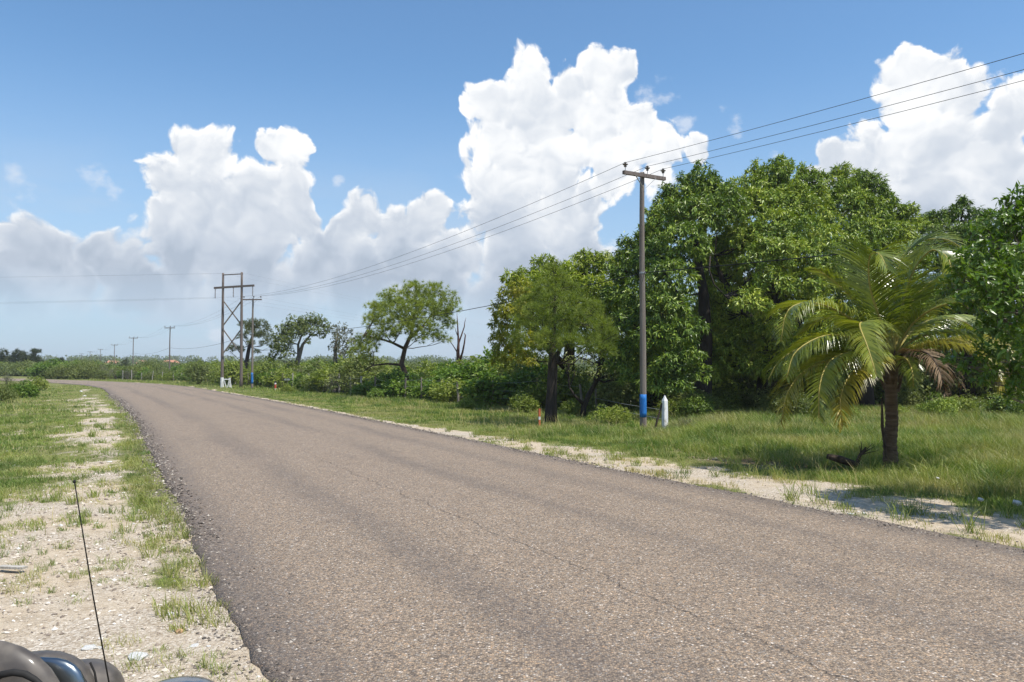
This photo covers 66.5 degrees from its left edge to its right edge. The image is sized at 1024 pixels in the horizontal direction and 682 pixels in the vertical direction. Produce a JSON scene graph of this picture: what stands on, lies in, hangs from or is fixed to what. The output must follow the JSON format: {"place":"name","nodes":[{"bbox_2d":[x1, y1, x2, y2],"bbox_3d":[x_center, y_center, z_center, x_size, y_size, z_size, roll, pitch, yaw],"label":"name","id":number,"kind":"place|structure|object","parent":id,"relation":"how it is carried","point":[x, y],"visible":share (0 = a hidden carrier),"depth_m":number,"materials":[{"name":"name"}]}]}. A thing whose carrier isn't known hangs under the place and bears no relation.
{"place":"outdoors","nodes":[
{"label":"outdoors","id":0,"kind":"place"},
{"bbox_2d":[0,378,1023,681],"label":"road","id":1,"kind":"structure","parent":0,"point":[380,552],"depth_m":7.16,"materials":[{"name":"grey asphalt"}]},
{"bbox_2d":[0,367,1023,681],"bbox_3d":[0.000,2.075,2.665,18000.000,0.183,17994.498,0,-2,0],"label":"ground","id":2,"kind":"structure","parent":0,"point":[148,635],"depth_m":8.90,"materials":[{"name":"beige gravel"}]},
{"bbox_2d":[0,381,19,402],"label":"scrub bush","id":3,"kind":"object","parent":2,"relation":"on","point":[6,394],"visible":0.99,"depth_m":43.92,"materials":[{"name":"green plant"}]},
{"bbox_2d":[5,348,29,362],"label":"casuarina tree","id":4,"kind":"object","parent":2,"relation":"on","point":[20,355],"visible":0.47,"depth_m":177.28,"materials":[{"name":"green plant"}]},
{"bbox_2d":[7,379,41,397],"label":"scrub bush","id":5,"kind":"object","parent":2,"relation":"on","point":[25,390],"visible":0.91,"depth_m":50.79,"materials":[{"name":"green plant"}]},
{"bbox_2d":[24,348,44,363],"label":"casuarina tree","id":6,"kind":"object","parent":2,"relation":"on","point":[32,356],"visible":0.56,"depth_m":177.53,"materials":[{"name":"green plant"}]},
{"bbox_2d":[25,363,48,378],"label":"scrub bush","id":7,"kind":"object","parent":2,"relation":"on","point":[32,373],"visible":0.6,"depth_m":127.70,"materials":[{"name":"green plant"}]},
{"bbox_2d":[26,376,50,390],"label":"scrub bush","id":8,"kind":"object","parent":2,"relation":"on","point":[39,382],"visible":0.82,"depth_m":66.68,"materials":[{"name":"green plant"}]},
{"bbox_2d":[32,358,67,378],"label":"scrub bush","id":9,"kind":"object","parent":2,"relation":"on","point":[53,363],"visible":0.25,"depth_m":128.62,"materials":[{"name":"green plant"}]},
{"bbox_2d":[39,363,71,378],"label":"scrub bush","id":10,"kind":"object","parent":2,"relation":"on","point":[56,370],"visible":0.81,"depth_m":124.87,"materials":[{"name":"green plant"}]},
{"bbox_2d":[57,362,86,378],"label":"scrub bush","id":11,"kind":"object","parent":2,"relation":"on","point":[70,369],"visible":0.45,"depth_m":124.48,"materials":[{"name":"green plant"}]},
{"bbox_2d":[68,362,105,378],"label":"scrub bush","id":12,"kind":"object","parent":2,"relation":"on","point":[85,371],"visible":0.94,"depth_m":122.49,"materials":[{"name":"green plant"}]},
{"bbox_2d":[71,357,108,378],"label":"scrub bush","id":13,"kind":"object","parent":2,"relation":"on","point":[90,361],"visible":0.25,"depth_m":127.21,"materials":[{"name":"green plant"}]},
{"bbox_2d":[0,480,213,681],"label":"parked car","id":14,"kind":"object","parent":2,"relation":"on","point":[18,663],"visible":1,"depth_m":1.59,"materials":[{"name":"black paint"}]},
{"bbox_2d":[0,385,274,681],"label":"verge grass","id":15,"kind":"structure","parent":2,"relation":"on","point":[22,465],"depth_m":12.00,"materials":[{"name":"green plant"}]},
{"bbox_2d":[128,651,148,660],"bbox_3d":[-2.501,2.107,5.215,0.139,0.045,0.122,-1,-2,24],"label":"limestone rock","id":16,"kind":"object","parent":2,"relation":"on","point":[143,654],"visible":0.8,"depth_m":5.19,"materials":[{"name":"white stone"}]},
{"bbox_2d":[175,358,217,384],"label":"scrub bush","id":17,"kind":"object","parent":2,"relation":"on","point":[199,370],"visible":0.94,"depth_m":87.46,"materials":[{"name":"green plant"}]},
{"bbox_2d":[206,357,249,385],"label":"scrub bush","id":18,"kind":"object","parent":2,"relation":"on","point":[230,373],"visible":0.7,"depth_m":83.13,"materials":[{"name":"green plant"}]},
{"bbox_2d":[214,272,254,386],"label":"transmission pylon","id":19,"kind":"object","parent":2,"relation":"on","point":[222,287],"visible":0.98,"depth_m":74.25,"materials":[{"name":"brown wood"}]},
{"bbox_2d":[226,317,275,368],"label":"broadleaf tree","id":20,"kind":"object","parent":2,"relation":"on","point":[259,333],"visible":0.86,"depth_m":91.72,"materials":[{"name":"green plant"}]},
{"bbox_2d":[243,296,261,388],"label":"utility pole","id":21,"kind":"object","parent":2,"relation":"on","point":[252,303],"visible":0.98,"depth_m":70.96,"materials":[{"name":"brown wood"}]},
{"bbox_2d":[249,358,286,386],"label":"scrub bush","id":22,"kind":"object","parent":2,"relation":"on","point":[266,366],"visible":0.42,"depth_m":77.23,"materials":[{"name":"green plant"}]},
{"bbox_2d":[260,366,296,387],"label":"scrub bush","id":23,"kind":"object","parent":2,"relation":"on","point":[271,376],"visible":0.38,"depth_m":72.85,"materials":[{"name":"green plant"}]},
{"bbox_2d":[272,369,296,387],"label":"scrub bush","id":24,"kind":"object","parent":2,"relation":"on","point":[284,376],"visible":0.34,"depth_m":71.09,"materials":[{"name":"green plant"}]},
{"bbox_2d":[263,312,331,368],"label":"broadleaf tree","id":25,"kind":"object","parent":2,"relation":"on","point":[283,338],"visible":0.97,"depth_m":79.59,"materials":[{"name":"green plant"}]},
{"bbox_2d":[290,365,313,389],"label":"scrub bush","id":26,"kind":"object","parent":2,"relation":"on","point":[297,381],"visible":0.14,"depth_m":66.46,"materials":[{"name":"green plant"}]},
{"bbox_2d":[0,354,609,376],"bbox_3d":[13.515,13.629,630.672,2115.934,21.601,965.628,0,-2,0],"label":"woods","id":27,"kind":"object","parent":2,"relation":"on","point":[416,360],"visible":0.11,"depth_m":628.10,"materials":[{"name":"green plant"}]},
{"bbox_2d":[294,368,331,391],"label":"scrub bush","id":28,"kind":"object","parent":2,"relation":"on","point":[313,388],"visible":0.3,"depth_m":60.38,"materials":[{"name":"green plant"}]},
{"bbox_2d":[298,355,332,386],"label":"scrub bush","id":29,"kind":"object","parent":2,"relation":"on","point":[316,365],"visible":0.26,"depth_m":65.93,"materials":[{"name":"green plant"}]},
{"bbox_2d":[318,374,352,392],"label":"scrub bush","id":30,"kind":"object","parent":2,"relation":"on","point":[336,389],"visible":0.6,"depth_m":56.74,"materials":[{"name":"green plant"}]},
{"bbox_2d":[312,350,360,392],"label":"scrub bush","id":31,"kind":"object","parent":2,"relation":"on","point":[343,361],"visible":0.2,"depth_m":59.21,"materials":[{"name":"green plant"}]},
{"bbox_2d":[327,321,360,362],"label":"broadleaf tree","id":32,"kind":"object","parent":2,"relation":"on","point":[336,347],"visible":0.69,"depth_m":67.67,"materials":[{"name":"green plant"}]},
{"bbox_2d":[323,348,395,393],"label":"scrub bush","id":33,"kind":"object","parent":2,"relation":"on","point":[352,366],"visible":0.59,"depth_m":55.47,"materials":[{"name":"green plant"}]},
{"bbox_2d":[349,381,376,397],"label":"scrub bush","id":34,"kind":"object","parent":2,"relation":"on","point":[359,389],"visible":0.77,"depth_m":49.69,"materials":[{"name":"green plant"}]},
{"bbox_2d":[365,387,384,398],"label":"scrub bush","id":35,"kind":"object","parent":2,"relation":"on","point":[378,392],"visible":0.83,"depth_m":47.13,"materials":[{"name":"green plant"}]},
{"bbox_2d":[364,371,399,389],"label":"scrub bush","id":36,"kind":"object","parent":2,"relation":"on","point":[381,380],"visible":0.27,"depth_m":51.27,"materials":[{"name":"green plant"}]},
{"bbox_2d":[371,366,420,389],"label":"scrub bush","id":37,"kind":"object","parent":2,"relation":"on","point":[412,373],"visible":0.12,"depth_m":51.87,"materials":[{"name":"green plant"}]},
{"bbox_2d":[381,371,420,397],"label":"scrub bush","id":38,"kind":"object","parent":2,"relation":"on","point":[395,386],"visible":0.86,"depth_m":47.62,"materials":[{"name":"green plant"}]},
{"bbox_2d":[345,277,464,380],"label":"broadleaf tree","id":39,"kind":"object","parent":2,"relation":"on","point":[390,302],"visible":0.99,"depth_m":48.66,"materials":[{"name":"green leaf"},{"name":"grey-brown bark"}]},
{"bbox_2d":[409,378,432,400],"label":"scrub bush","id":40,"kind":"object","parent":2,"relation":"on","point":[416,391],"visible":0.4,"depth_m":45.96,"materials":[{"name":"green plant"}]},
{"bbox_2d":[411,370,434,396],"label":"scrub bush","id":41,"kind":"object","parent":2,"relation":"on","point":[425,376],"visible":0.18,"depth_m":50.37,"materials":[{"name":"green plant"}]},
{"bbox_2d":[413,357,439,376],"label":"scrub bush","id":42,"kind":"object","parent":2,"relation":"on","point":[427,367],"visible":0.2,"depth_m":54.84,"materials":[{"name":"green plant"}]},
{"bbox_2d":[273,373,582,403],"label":"wire fence","id":43,"kind":"object","parent":2,"relation":"on","point":[580,390],"visible":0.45,"depth_m":45.66,"materials":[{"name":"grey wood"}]},
{"bbox_2d":[426,358,454,376],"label":"scrub bush","id":44,"kind":"object","parent":2,"relation":"on","point":[441,365],"visible":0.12,"depth_m":51.73,"materials":[{"name":"green plant"}]},
{"bbox_2d":[422,374,460,400],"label":"scrub bush","id":45,"kind":"object","parent":2,"relation":"on","point":[427,385],"visible":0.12,"depth_m":45.16,"materials":[{"name":"green plant"}]},
{"bbox_2d":[423,375,475,402],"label":"scrub bush","id":46,"kind":"object","parent":2,"relation":"on","point":[447,391],"visible":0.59,"depth_m":42.54,"materials":[{"name":"green plant"}]},
{"bbox_2d":[426,359,477,399],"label":"scrub bush","id":47,"kind":"object","parent":2,"relation":"on","point":[459,373],"visible":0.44,"depth_m":45.55,"materials":[{"name":"green plant"}]},
{"bbox_2d":[451,317,465,364],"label":"dead tree","id":48,"kind":"object","parent":2,"relation":"on","point":[458,356],"visible":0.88,"depth_m":57.97,"materials":[{"name":"grey plant"}]},
{"bbox_2d":[457,396,475,409],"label":"scrub bush","id":49,"kind":"object","parent":2,"relation":"on","point":[465,403],"visible":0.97,"depth_m":36.45,"materials":[{"name":"green plant"}]},
{"bbox_2d":[461,345,510,379],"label":"scrub bush","id":50,"kind":"object","parent":2,"relation":"on","point":[483,362],"visible":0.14,"depth_m":45.46,"materials":[{"name":"green plant"}]},
{"bbox_2d":[455,367,519,407],"bbox_3d":[-0.919,2.404,39.567,3.788,2.201,3.860,-1,-2,38],"label":"scrub bush","id":51,"kind":"object","parent":2,"relation":"on","point":[483,384],"visible":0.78,"depth_m":38.88,"materials":[{"name":"green plant"}]},
{"bbox_2d":[482,343,538,377],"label":"scrub bush","id":52,"kind":"object","parent":2,"relation":"on","point":[500,366],"visible":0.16,"depth_m":42.38,"materials":[{"name":"green plant"}]},
{"bbox_2d":[507,393,540,412],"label":"scrub bush","id":53,"kind":"object","parent":2,"relation":"on","point":[527,403],"visible":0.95,"depth_m":33.68,"materials":[{"name":"green plant"}]},
{"bbox_2d":[491,362,559,407],"bbox_3d":[1.121,2.260,39.267,4.584,2.486,4.382,1,-2,-27],"label":"scrub bush","id":54,"kind":"object","parent":2,"relation":"on","point":[527,376],"visible":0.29,"depth_m":38.59,"materials":[{"name":"green plant"}]},
{"bbox_2d":[497,352,561,377],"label":"scrub bush","id":55,"kind":"object","parent":2,"relation":"on","point":[517,367],"visible":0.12,"depth_m":41.34,"materials":[{"name":"green plant"}]},
{"bbox_2d":[505,383,559,408],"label":"scrub bush","id":56,"kind":"object","parent":2,"relation":"on","point":[534,393],"visible":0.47,"depth_m":35.81,"materials":[{"name":"green plant"}]},
{"bbox_2d":[53,378,1023,548],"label":"verge grass","id":57,"kind":"structure","parent":2,"relation":"on","point":[979,449],"depth_m":18.92,"materials":[{"name":"green plant"}]},
{"bbox_2d":[485,247,637,408],"bbox_3d":[2.323,-0.457,37.312,7.128,8.094,7.477,0,-2,0],"label":"mango tree","id":58,"kind":"object","parent":2,"relation":"on","point":[518,279],"visible":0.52,"depth_m":35.64,"materials":[{"name":"green plant"}]},
{"bbox_2d":[504,259,622,423],"bbox_3d":[1.771,0.016,27.201,4.307,6.040,4.470,0,-2,0],"label":"broadleaf tree","id":59,"kind":"object","parent":2,"relation":"on","point":[547,293],"visible":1,"depth_m":26.75,"materials":[{"name":"green plant"}]},
{"bbox_2d":[535,364,592,408],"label":"scrub bush","id":60,"kind":"object","parent":2,"relation":"on","point":[562,382],"visible":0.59,"depth_m":35.41,"materials":[{"name":"green plant"}]},
{"bbox_2d":[559,398,591,415],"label":"scrub bush","id":61,"kind":"object","parent":2,"relation":"on","point":[570,408],"visible":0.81,"depth_m":31.17,"materials":[{"name":"green plant"}]},
{"bbox_2d":[562,345,637,416],"bbox_3d":[3.655,1.627,30.451,3.454,2.963,1.880,0,-2,0],"label":"broadleaf tree","id":62,"kind":"object","parent":2,"relation":"on","point":[584,403],"visible":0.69,"depth_m":30.74,"materials":[{"name":"green plant"}]},
{"bbox_2d":[587,404,613,421],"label":"scrub bush","id":63,"kind":"object","parent":2,"relation":"on","point":[599,413],"visible":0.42,"depth_m":28.89,"materials":[{"name":"green plant"}]},
{"bbox_2d":[578,371,648,411],"bbox_3d":[4.306,2.152,33.515,3.092,2.191,2.623,0,-2,5],"label":"scrub bush","id":64,"kind":"object","parent":2,"relation":"on","point":[612,389],"visible":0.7,"depth_m":33.17,"materials":[{"name":"green plant"}]},
{"bbox_2d":[599,404,636,423],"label":"scrub bush","id":65,"kind":"object","parent":2,"relation":"on","point":[616,415],"visible":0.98,"depth_m":26.98,"materials":[{"name":"green plant"}]},
{"bbox_2d":[575,283,696,402],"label":"mango tree","id":66,"kind":"object","parent":2,"relation":"on","point":[680,293],"visible":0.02,"depth_m":43.68,"materials":[{"name":"green plant"}]},
{"bbox_2d":[622,162,665,427],"bbox_3d":[4.189,-1.186,24.851,1.736,8.850,0.330,1,-2,-31],"label":"utility pole","id":67,"kind":"object","parent":2,"relation":"on","point":[643,395],"visible":0.95,"depth_m":24.82,"materials":[{"name":"grey wood"}]},
{"bbox_2d":[109,236,1004,358],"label":"telephone cable","id":68,"kind":"object","parent":67,"relation":"attached to","point":[637,274],"visible":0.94,"depth_m":23.43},
{"bbox_2d":[94,53,1023,351],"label":"power line","id":69,"kind":"object","parent":67,"relation":"attached to","point":[684,147],"visible":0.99,"depth_m":20.86,"materials":[{"name":"metal"}]},
{"bbox_2d":[105,80,1023,349],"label":"power line","id":70,"kind":"object","parent":67,"relation":"attached to","point":[700,160],"visible":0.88,"depth_m":22.47,"materials":[{"name":"metal"}]},
{"bbox_2d":[615,363,694,408],"bbox_3d":[7.340,1.784,38.165,5.577,3.361,5.148,0,-2,-7],"label":"scrub bush","id":71,"kind":"object","parent":2,"relation":"on","point":[652,403],"visible":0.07,"depth_m":37.04,"materials":[{"name":"green plant"}]},
{"bbox_2d":[662,395,667,428],"bbox_3d":[4.672,2.306,23.870,0.150,1.320,0.130,1,-2,-31],"label":"concrete post","id":72,"kind":"object","parent":2,"relation":"on","point":[664,410],"visible":0.78,"depth_m":23.83,"materials":[{"name":"white paint"}]},
{"bbox_2d":[656,398,684,415],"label":"scrub bush","id":73,"kind":"object","parent":2,"relation":"on","point":[671,410],"visible":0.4,"depth_m":31.34,"materials":[{"name":"green plant"}]},
{"bbox_2d":[597,158,757,405],"bbox_3d":[7.104,-2.332,33.279,6.491,10.938,11.370,-1,-2,16],"label":"mango tree","id":74,"kind":"object","parent":2,"relation":"on","point":[674,211],"visible":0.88,"depth_m":30.55,"materials":[{"name":"green plant"}]},
{"bbox_2d":[612,326,756,406],"bbox_3d":[8.540,1.167,37.771,7.771,4.804,6.476,0,-2,-1],"label":"scrub bush","id":75,"kind":"object","parent":2,"relation":"on","point":[738,384],"visible":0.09,"depth_m":36.45,"materials":[{"name":"green plant"}]},
{"bbox_2d":[653,386,721,413],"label":"scrub bush","id":76,"kind":"object","parent":2,"relation":"on","point":[680,394],"visible":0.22,"depth_m":31.75,"materials":[{"name":"green plant"}]},
{"bbox_2d":[669,394,721,416],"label":"scrub bush","id":77,"kind":"object","parent":2,"relation":"on","point":[694,406],"visible":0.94,"depth_m":30.20,"materials":[{"name":"green plant"}]},
{"bbox_2d":[671,389,733,413],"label":"scrub bush","id":78,"kind":"object","parent":2,"relation":"on","point":[704,395],"visible":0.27,"depth_m":31.27,"materials":[{"name":"green plant"}]},
{"bbox_2d":[685,366,755,397],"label":"scrub bush","id":79,"kind":"object","parent":2,"relation":"on","point":[746,383],"visible":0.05,"depth_m":37.80,"materials":[{"name":"green plant"}]},
{"bbox_2d":[712,384,747,409],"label":"scrub bush","id":80,"kind":"object","parent":2,"relation":"on","point":[731,399],"visible":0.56,"depth_m":33.87,"materials":[{"name":"green plant"}]},
{"bbox_2d":[734,388,765,407],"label":"scrub bush","id":81,"kind":"object","parent":2,"relation":"on","point":[748,402],"visible":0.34,"depth_m":34.36,"materials":[{"name":"green plant"}]},
{"bbox_2d":[684,152,851,406],"bbox_3d":[11.277,-2.580,35.108,7.501,12.024,12.853,-1,-2,22],"label":"mango tree","id":82,"kind":"object","parent":2,"relation":"on","point":[783,201],"visible":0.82,"depth_m":32.78,"materials":[{"name":"green plant"}]},
{"bbox_2d":[691,272,849,399],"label":"mango tree","id":83,"kind":"object","parent":2,"relation":"on","point":[759,303],"visible":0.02,"depth_m":43.38,"materials":[{"name":"green plant"}]},
{"bbox_2d":[746,384,809,409],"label":"scrub bush","id":84,"kind":"object","parent":2,"relation":"on","point":[764,399],"visible":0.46,"depth_m":32.98,"materials":[{"name":"green plant"}]},
{"bbox_2d":[753,377,835,400],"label":"scrub bush","id":85,"kind":"object","parent":2,"relation":"on","point":[805,385],"visible":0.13,"depth_m":38.67,"materials":[{"name":"green plant"}]},
{"bbox_2d":[765,389,826,414],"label":"scrub bush","id":86,"kind":"object","parent":2,"relation":"on","point":[799,406],"visible":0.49,"depth_m":29.89,"materials":[{"name":"green plant"}]},
{"bbox_2d":[746,356,854,397],"bbox_3d":[14.116,1.455,39.810,6.648,4.247,6.597,1,-2,-29],"label":"scrub bush","id":87,"kind":"object","parent":2,"relation":"on","point":[805,383],"visible":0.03,"depth_m":38.40,"materials":[{"name":"green plant"}]},
{"bbox_2d":[826,454,863,467],"bbox_3d":[6.551,2.366,15.329,0.740,0.299,0.146,0,-2,0],"label":"fallen log","id":88,"kind":"object","parent":2,"relation":"on","point":[840,459],"visible":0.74,"depth_m":15.28,"materials":[{"name":"brown wood"}]},
{"bbox_2d":[828,360,909,406],"bbox_3d":[17.431,1.885,38.580,4.676,3.262,4.652,1,-2,-22],"label":"scrub bush","id":89,"kind":"object","parent":2,"relation":"on","point":[878,386],"visible":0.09,"depth_m":37.64,"materials":[{"name":"green plant"}]},
{"bbox_2d":[800,161,939,406],"bbox_3d":[16.858,-2.369,36.646,5.901,11.883,12.301,-1,-2,27],"label":"mango tree","id":90,"kind":"object","parent":2,"relation":"on","point":[856,198],"visible":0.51,"depth_m":34.85,"materials":[{"name":"green plant"}]},
{"bbox_2d":[760,226,1014,466],"bbox_3d":[7.625,0.206,15.574,4.341,4.912,6.334,-1,-2,31],"label":"coconut palm","id":91,"kind":"object","parent":2,"relation":"on","point":[897,301],"visible":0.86,"depth_m":14.74,"materials":[{"name":"green plant"}]},
{"bbox_2d":[839,352,964,404],"bbox_3d":[18.454,1.720,37.831,5.831,3.480,4.711,1,-2,-22],"label":"scrub bush","id":92,"kind":"object","parent":2,"relation":"on","point":[926,378],"visible":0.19,"depth_m":36.62,"materials":[{"name":"green plant"}]},
{"bbox_2d":[884,386,934,408],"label":"scrub bush","id":93,"kind":"object","parent":2,"relation":"on","point":[906,397],"visible":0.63,"depth_m":35.68,"materials":[{"name":"green plant"}]},
{"bbox_2d":[820,271,1007,401],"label":"mango tree","id":94,"kind":"object","parent":2,"relation":"on","point":[946,352],"visible":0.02,"depth_m":43.55,"materials":[{"name":"green plant"}]},
{"bbox_2d":[914,392,962,416],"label":"scrub bush","id":95,"kind":"object","parent":2,"relation":"on","point":[930,404],"visible":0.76,"depth_m":30.04,"materials":[{"name":"green plant"}]},
{"bbox_2d":[937,395,981,411],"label":"scrub bush","id":96,"kind":"object","parent":2,"relation":"on","point":[963,403],"visible":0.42,"depth_m":32.60,"materials":[{"name":"green plant"}]},
{"bbox_2d":[916,194,1023,399],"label":"mango tree","id":97,"kind":"object","parent":2,"relation":"on","point":[951,214],"visible":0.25,"depth_m":37.57,"materials":[{"name":"green plant"}]},
{"bbox_2d":[931,338,1023,399],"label":"scrub bush","id":98,"kind":"object","parent":2,"relation":"on","point":[980,391],"visible":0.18,"depth_m":37.58,"materials":[{"name":"green plant"}]},
{"bbox_2d":[933,179,1023,412],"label":"broadleaf tree","id":99,"kind":"object","parent":2,"relation":"on","point":[1010,217],"visible":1,"depth_m":10.23,"materials":[{"name":"green plant"}]},
{"bbox_2d":[973,393,1022,413],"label":"scrub bush","id":100,"kind":"object","parent":2,"relation":"on","point":[999,398],"visible":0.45,"depth_m":30.91,"materials":[{"name":"green plant"}]},
{"bbox_2d":[1006,400,1023,415],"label":"scrub bush","id":101,"kind":"object","parent":2,"relation":"on","point":[1019,408],"visible":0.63,"depth_m":29.63,"materials":[{"name":"green plant"}]},
{"bbox_2d":[0,0,1023,362],"label":"sky","id":102,"kind":"structure","parent":0,"point":[298,143],"materials":[{"name":"blue"}]},
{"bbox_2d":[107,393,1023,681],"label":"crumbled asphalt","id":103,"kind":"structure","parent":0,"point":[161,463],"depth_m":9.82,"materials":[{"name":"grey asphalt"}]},
{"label":"utility pole","id":104,"kind":"object","parent":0,"visible":0},
{"bbox_2d":[103,69,1023,349],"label":"power line","id":105,"kind":"object","parent":104,"relation":"attached to","point":[717,149],"visible":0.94,"depth_m":21.50,"materials":[{"name":"metal"}]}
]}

